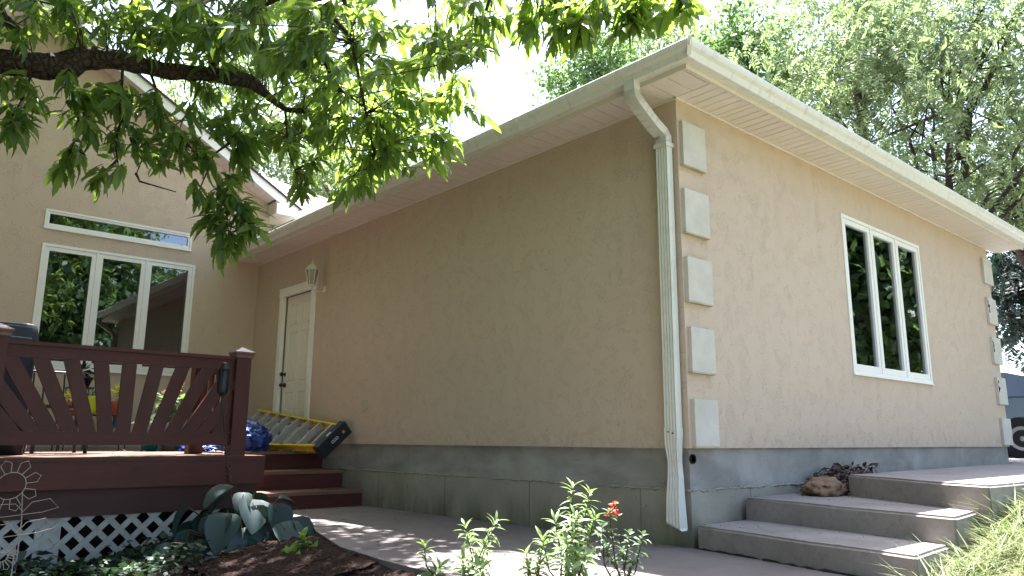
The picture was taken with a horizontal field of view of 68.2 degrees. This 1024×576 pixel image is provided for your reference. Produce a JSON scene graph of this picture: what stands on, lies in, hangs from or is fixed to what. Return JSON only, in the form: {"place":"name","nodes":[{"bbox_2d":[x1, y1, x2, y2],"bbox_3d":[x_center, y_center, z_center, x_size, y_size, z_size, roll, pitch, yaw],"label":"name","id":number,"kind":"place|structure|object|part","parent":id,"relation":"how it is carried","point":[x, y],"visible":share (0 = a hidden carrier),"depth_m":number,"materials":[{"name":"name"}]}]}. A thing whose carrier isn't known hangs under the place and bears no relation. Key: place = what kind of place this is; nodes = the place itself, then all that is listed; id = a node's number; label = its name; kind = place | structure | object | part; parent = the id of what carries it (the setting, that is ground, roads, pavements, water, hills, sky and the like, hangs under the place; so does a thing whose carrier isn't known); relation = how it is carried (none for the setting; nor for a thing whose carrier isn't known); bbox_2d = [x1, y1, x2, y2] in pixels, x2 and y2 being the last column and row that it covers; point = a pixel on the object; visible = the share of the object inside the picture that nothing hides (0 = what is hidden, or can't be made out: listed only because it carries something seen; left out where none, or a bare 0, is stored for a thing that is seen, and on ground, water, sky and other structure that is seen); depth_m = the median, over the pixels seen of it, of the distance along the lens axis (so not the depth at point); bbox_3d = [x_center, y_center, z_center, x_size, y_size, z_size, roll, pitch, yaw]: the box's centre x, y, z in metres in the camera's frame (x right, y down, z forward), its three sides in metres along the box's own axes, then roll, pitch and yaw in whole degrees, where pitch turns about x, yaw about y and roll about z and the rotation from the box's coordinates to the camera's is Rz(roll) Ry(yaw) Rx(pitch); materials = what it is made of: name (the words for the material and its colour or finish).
{"place":"outdoors","nodes":[
{"label":"outdoors","id":0,"kind":"place"},
{"bbox_2d":[81,361,93,386],"bbox_3d":[-5.349,1.040,9.355,0.399,0.370,0.351,-6,-13,28],"label":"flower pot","id":1,"kind":"object","parent":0,"point":[88,379],"visible":0.33,"depth_m":9.34,"materials":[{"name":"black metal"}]},
{"bbox_2d":[292,505,712,575],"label":"walkway","id":2,"kind":"structure","parent":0,"point":[406,535],"depth_m":5.50,"materials":[{"name":"concrete"}]},
{"bbox_2d":[34,449,936,573],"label":"leaf litter","id":3,"kind":"object","parent":2,"relation":"on","point":[488,527],"visible":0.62,"depth_m":5.44,"materials":[{"name":"brown plant"}]},
{"bbox_2d":[83,0,1023,375],"label":"sky","id":4,"kind":"structure","parent":0,"point":[502,88],"materials":[{"name":"white"}]},
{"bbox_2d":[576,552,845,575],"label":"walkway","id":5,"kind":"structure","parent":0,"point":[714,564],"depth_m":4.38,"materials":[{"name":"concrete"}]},
{"bbox_2d":[869,480,1023,575],"bbox_3d":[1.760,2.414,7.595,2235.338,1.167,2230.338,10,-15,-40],"label":"lawn ground","id":6,"kind":"structure","parent":0,"point":[1005,572],"depth_m":3.99,"materials":[{"name":"green plant"}]},
{"bbox_2d":[0,323,362,574],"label":"wooden deck","id":7,"kind":"structure","parent":6,"relation":"on","point":[102,498],"depth_m":6.16,"materials":[{"name":"brown wood"}]},
{"bbox_2d":[0,321,38,455],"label":"covered grill","id":8,"kind":"object","parent":7,"relation":"on","point":[26,331],"visible":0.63,"depth_m":6.42,"materials":[{"name":"black fabric"}]},
{"bbox_2d":[23,370,86,453],"bbox_3d":[-4.445,1.198,7.383,0.475,0.812,0.631,10,-15,-40],"label":"patio chair","id":9,"kind":"object","parent":7,"relation":"on","point":[32,447],"visible":0.24,"depth_m":7.53,"materials":[{"name":"black metal"}]},
{"bbox_2d":[57,387,94,449],"bbox_3d":[-5.335,1.596,9.253,0.274,0.758,0.271,10,-15,-40],"label":"plant stand","id":10,"kind":"object","parent":7,"relation":"on","point":[66,388],"visible":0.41,"depth_m":9.30,"materials":[{"name":"black metal"}]},
{"bbox_2d":[51,414,124,450],"bbox_3d":[-4.762,1.634,8.538,0.695,0.408,0.275,10,-15,-40],"label":"plant stand","id":11,"kind":"object","parent":7,"relation":"on","point":[92,415],"visible":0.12,"depth_m":8.47,"materials":[{"name":"black metal"}]},
{"bbox_2d":[64,390,74,413],"bbox_3d":[-4.937,1.263,8.448,0.246,0.277,0.220,-8,-14,34],"label":"flower pot","id":12,"kind":"object","parent":11,"relation":"on","point":[68,394],"visible":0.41,"depth_m":8.39,"materials":[{"name":"ceramic"}]},
{"bbox_2d":[86,389,95,413],"bbox_3d":[-4.757,1.277,8.544,0.184,0.291,0.187,10,-15,-40],"label":"flower pot","id":13,"kind":"object","parent":11,"relation":"on","point":[92,400],"visible":0.56,"depth_m":8.49,"materials":[{"name":"yellow ceramic"}]},
{"bbox_2d":[111,383,119,414],"bbox_3d":[-4.598,1.289,8.769,0.319,0.357,0.300,10,-15,-40],"label":"flower pot","id":14,"kind":"object","parent":11,"relation":"on","point":[115,402],"visible":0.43,"depth_m":8.68,"materials":[{"name":"ceramic"}]},
{"bbox_2d":[131,408,168,450],"bbox_3d":[-4.124,1.608,8.596,0.375,0.488,0.419,10,-15,-40],"label":"flower pot","id":15,"kind":"object","parent":7,"relation":"on","point":[148,447],"visible":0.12,"depth_m":8.49,"materials":[{"name":"teal ceramic"}]},
{"bbox_2d":[159,402,183,450],"bbox_3d":[-3.945,1.607,8.830,0.417,0.584,0.430,-3,-12,18],"label":"flower pot","id":16,"kind":"object","parent":7,"relation":"on","point":[168,447],"visible":0.12,"depth_m":8.70,"materials":[{"name":"ceramic"}]},
{"bbox_2d":[155,383,184,417],"bbox_3d":[-3.993,1.373,8.866,0.406,0.556,0.374,-1,-11,4],"label":"geranium","id":17,"kind":"object","parent":16,"relation":"in","point":[178,401],"visible":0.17,"depth_m":8.82,"materials":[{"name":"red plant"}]},
{"bbox_2d":[176,445,217,451],"bbox_3d":[-3.589,1.814,8.625,0.398,0.098,0.778,10,-15,-40],"label":"folded tarp","id":18,"kind":"object","parent":7,"relation":"on","point":[209,448],"visible":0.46,"depth_m":8.48,"materials":[{"name":"blue plastic"}]},
{"bbox_2d":[219,417,272,450],"bbox_3d":[-3.179,1.750,9.059,0.578,0.399,0.839,10,-15,-40],"label":"folded tarp","id":19,"kind":"object","parent":7,"relation":"on","point":[258,437],"visible":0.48,"depth_m":8.85,"materials":[{"name":"blue plastic"}]},
{"bbox_2d":[251,409,351,458],"bbox_3d":[-2.877,1.813,9.567,2.483,0.626,0.554,-11,-16,43],"label":"step ladder","id":20,"kind":"object","parent":7,"relation":"on","point":[328,440],"visible":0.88,"depth_m":9.13,"materials":[{"name":"metal"}]},
{"bbox_2d":[16,518,385,575],"bbox_3d":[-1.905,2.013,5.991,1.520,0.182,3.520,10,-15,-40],"label":"mulch bed","id":21,"kind":"object","parent":6,"relation":"on","point":[316,566],"visible":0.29,"depth_m":5.05,"materials":[{"name":"brown wood"}]},
{"bbox_2d":[216,362,232,508],"bbox_3d":[-2.373,1.409,6.246,0.224,1.580,0.100,10,-15,-40],"label":"garden lantern","id":22,"kind":"object","parent":21,"relation":"on","point":[224,369],"visible":0.99,"depth_m":6.29,"materials":[{"name":"black plastic"}]},
{"bbox_2d":[144,484,317,567],"bbox_3d":[-2.111,1.948,5.973,1.332,0.781,1.342,-1,-11,8],"label":"hosta","id":23,"kind":"object","parent":21,"relation":"on","point":[252,518],"visible":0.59,"depth_m":5.73,"materials":[{"name":"green plant"}]},
{"bbox_2d":[281,526,317,553],"bbox_3d":[-1.464,1.821,5.225,0.270,0.308,0.338,4,-12,-18],"label":"plant","id":24,"kind":"object","parent":21,"relation":"on","point":[293,547],"visible":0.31,"depth_m":5.28,"materials":[{"name":"green plant"}]},
{"bbox_2d":[13,541,417,575],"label":"mulch bed","id":25,"kind":"object","parent":6,"relation":"on","point":[377,569],"visible":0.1,"depth_m":4.63,"materials":[{"name":"brown wood"}]},
{"bbox_2d":[0,518,53,575],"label":"wire flower","id":26,"kind":"object","parent":25,"relation":"on","point":[14,554],"visible":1,"depth_m":5.14,"materials":[{"name":"grey metal"}]},
{"bbox_2d":[0,460,57,572],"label":"wire flower","id":27,"kind":"object","parent":25,"relation":"on","point":[21,509],"visible":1,"depth_m":5.39,"materials":[{"name":"metal"}]},
{"bbox_2d":[0,530,214,575],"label":"ground cover","id":28,"kind":"object","parent":25,"relation":"on","point":[104,565],"visible":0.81,"depth_m":5.35,"materials":[{"name":"green plant"}]},
{"bbox_2d":[414,538,449,575],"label":"azalea","id":29,"kind":"object","parent":25,"relation":"on","point":[441,568],"visible":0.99,"depth_m":4.22,"materials":[{"name":"green plant"}]},
{"bbox_2d":[147,23,370,171],"bbox_3d":[-7.121,-1.579,19.998,7.048,13.054,5.718,4,-12,-17],"label":"broadleaf tree","id":30,"kind":"object","parent":6,"relation":"on","point":[171,89],"visible":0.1,"depth_m":20.11,"materials":[{"name":"green plant"}]},
{"bbox_2d":[220,81,447,198],"bbox_3d":[-4.711,-0.138,19.539,6.618,10.070,7.125,-4,-12,19],"label":"broadleaf tree","id":31,"kind":"object","parent":6,"relation":"on","point":[325,190],"visible":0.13,"depth_m":18.89,"materials":[{"name":"green plant"}]},
{"bbox_2d":[0,0,710,276],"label":"oak tree","id":32,"kind":"object","parent":6,"relation":"on","point":[299,52],"visible":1,"depth_m":4.44,"materials":[{"name":"green plant"}]},
{"bbox_2d":[447,510,509,575],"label":"azalea","id":33,"kind":"object","parent":6,"relation":"on","point":[479,565],"visible":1,"depth_m":4.04,"materials":[{"name":"green plant"}]},
{"bbox_2d":[0,0,1023,548],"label":"house","id":34,"kind":"structure","parent":6,"relation":"on","point":[680,292],"depth_m":7.29,"materials":[{"name":"paint"}]},
{"bbox_2d":[32,242,195,375],"bbox_3d":[-5.368,0.345,10.241,1.941,1.614,0.184,10,-15,-40],"label":"window","id":35,"kind":"structure","parent":34,"relation":"in","point":[88,326],"depth_m":10.27,"materials":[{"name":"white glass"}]},
{"bbox_2d":[113,417,115,428],"bbox_3d":[-5.271,1.707,9.820,0.220,0.356,0.219,10,-15,-40],"label":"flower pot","id":36,"kind":"object","parent":34,"relation":"hanging from","point":[114,421],"visible":0.11,"depth_m":9.80,"materials":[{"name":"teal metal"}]},
{"bbox_2d":[43,208,192,251],"bbox_3d":[-5.396,-0.769,10.435,1.871,0.265,0.184,10,-15,-40],"label":"window","id":37,"kind":"structure","parent":34,"relation":"in","point":[186,245],"depth_m":10.34,"materials":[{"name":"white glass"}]},
{"bbox_2d":[279,291,310,442],"bbox_3d":[-2.928,1.100,10.257,0.125,2.082,0.861,10,-15,-40],"label":"door","id":38,"kind":"structure","parent":34,"relation":"in","point":[294,373],"depth_m":10.34,"materials":[{"name":"paint"}]},
{"bbox_2d":[840,213,934,384],"bbox_3d":[3.973,0.175,8.019,1.951,1.607,0.094,10,-15,-40],"label":"window","id":39,"kind":"structure","parent":34,"relation":"in","point":[886,303],"depth_m":7.98,"materials":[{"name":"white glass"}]},
{"bbox_2d":[513,534,555,575],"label":"azalea","id":40,"kind":"object","parent":6,"relation":"on","point":[528,561],"visible":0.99,"depth_m":3.79,"materials":[{"name":"green plant"}]},
{"bbox_2d":[533,477,604,575],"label":"azalea","id":41,"kind":"object","parent":6,"relation":"on","point":[574,559],"visible":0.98,"depth_m":3.84,"materials":[{"name":"green plant"}]},
{"bbox_2d":[521,23,656,107],"bbox_3d":[1.860,-1.319,16.432,3.322,10.269,3.316,-4,-12,22],"label":"broadleaf tree","id":42,"kind":"object","parent":6,"relation":"on","point":[596,66],"visible":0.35,"depth_m":16.56,"materials":[{"name":"green plant"}]},
{"bbox_2d":[591,501,651,575],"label":"rose bush","id":43,"kind":"object","parent":6,"relation":"on","point":[614,561],"visible":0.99,"depth_m":3.77,"materials":[{"name":"green plant"}]},
{"bbox_2d":[568,0,728,81],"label":"broadleaf tree","id":44,"kind":"object","parent":6,"relation":"on","point":[666,40],"visible":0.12,"depth_m":17.69,"materials":[{"name":"green plant"}]},
{"bbox_2d":[672,0,830,99],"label":"broadleaf tree","id":45,"kind":"object","parent":6,"relation":"on","point":[733,37],"visible":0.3,"depth_m":16.51,"materials":[{"name":"green plant"}]},
{"bbox_2d":[697,462,1023,575],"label":"concrete steps","id":46,"kind":"structure","parent":6,"relation":"on","point":[885,509],"depth_m":4.76,"materials":[{"name":"grey concrete"}]},
{"bbox_2d":[800,476,849,496],"bbox_3d":[2.494,1.574,6.023,0.590,0.140,0.374,10,-15,-40],"label":"sandstone rock","id":47,"kind":"object","parent":46,"relation":"on","point":[824,486],"visible":0.98,"depth_m":5.85,"materials":[{"name":"brown stone"}]},
{"bbox_2d":[804,461,879,493],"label":"fallen leaves","id":48,"kind":"object","parent":46,"relation":"on","point":[834,469],"visible":0.48,"depth_m":6.30,"materials":[{"name":"brown plant"}]},
{"bbox_2d":[724,0,1017,183],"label":"locust tree","id":49,"kind":"object","parent":6,"relation":"on","point":[862,8],"visible":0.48,"depth_m":13.74,"materials":[{"name":"green plant"}]},
{"bbox_2d":[789,0,1023,248],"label":"locust tree","id":50,"kind":"object","parent":6,"relation":"on","point":[1009,114],"visible":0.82,"depth_m":12.09,"materials":[{"name":"green plant"}]},
{"bbox_2d":[900,87,1023,268],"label":"locust tree","id":51,"kind":"object","parent":6,"relation":"on","point":[1019,254],"visible":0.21,"depth_m":13.30,"materials":[{"name":"green plant"}]},
{"bbox_2d":[986,250,1023,374],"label":"dark evergreen","id":52,"kind":"object","parent":6,"relation":"on","point":[1007,271],"visible":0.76,"depth_m":16.20,"materials":[{"name":"green plant"}]},
{"bbox_2d":[1008,457,1023,463],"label":"driveway","id":53,"kind":"structure","parent":0,"point":[1015,460],"depth_m":11.33,"materials":[{"name":"concrete"}]},
{"bbox_2d":[1001,372,1023,457],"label":"parked car","id":54,"kind":"object","parent":53,"relation":"on","point":[1014,408],"visible":0.2,"depth_m":13.07,"materials":[{"name":"paint"}]},
{"bbox_3d":[8.396,1.737,13.352,1.470,0.380,0.145,-5,-12,23],"label":"side window","id":55,"kind":"part","parent":54,"relation":"part of","materials":[{"name":"blue glass"}]}
]}

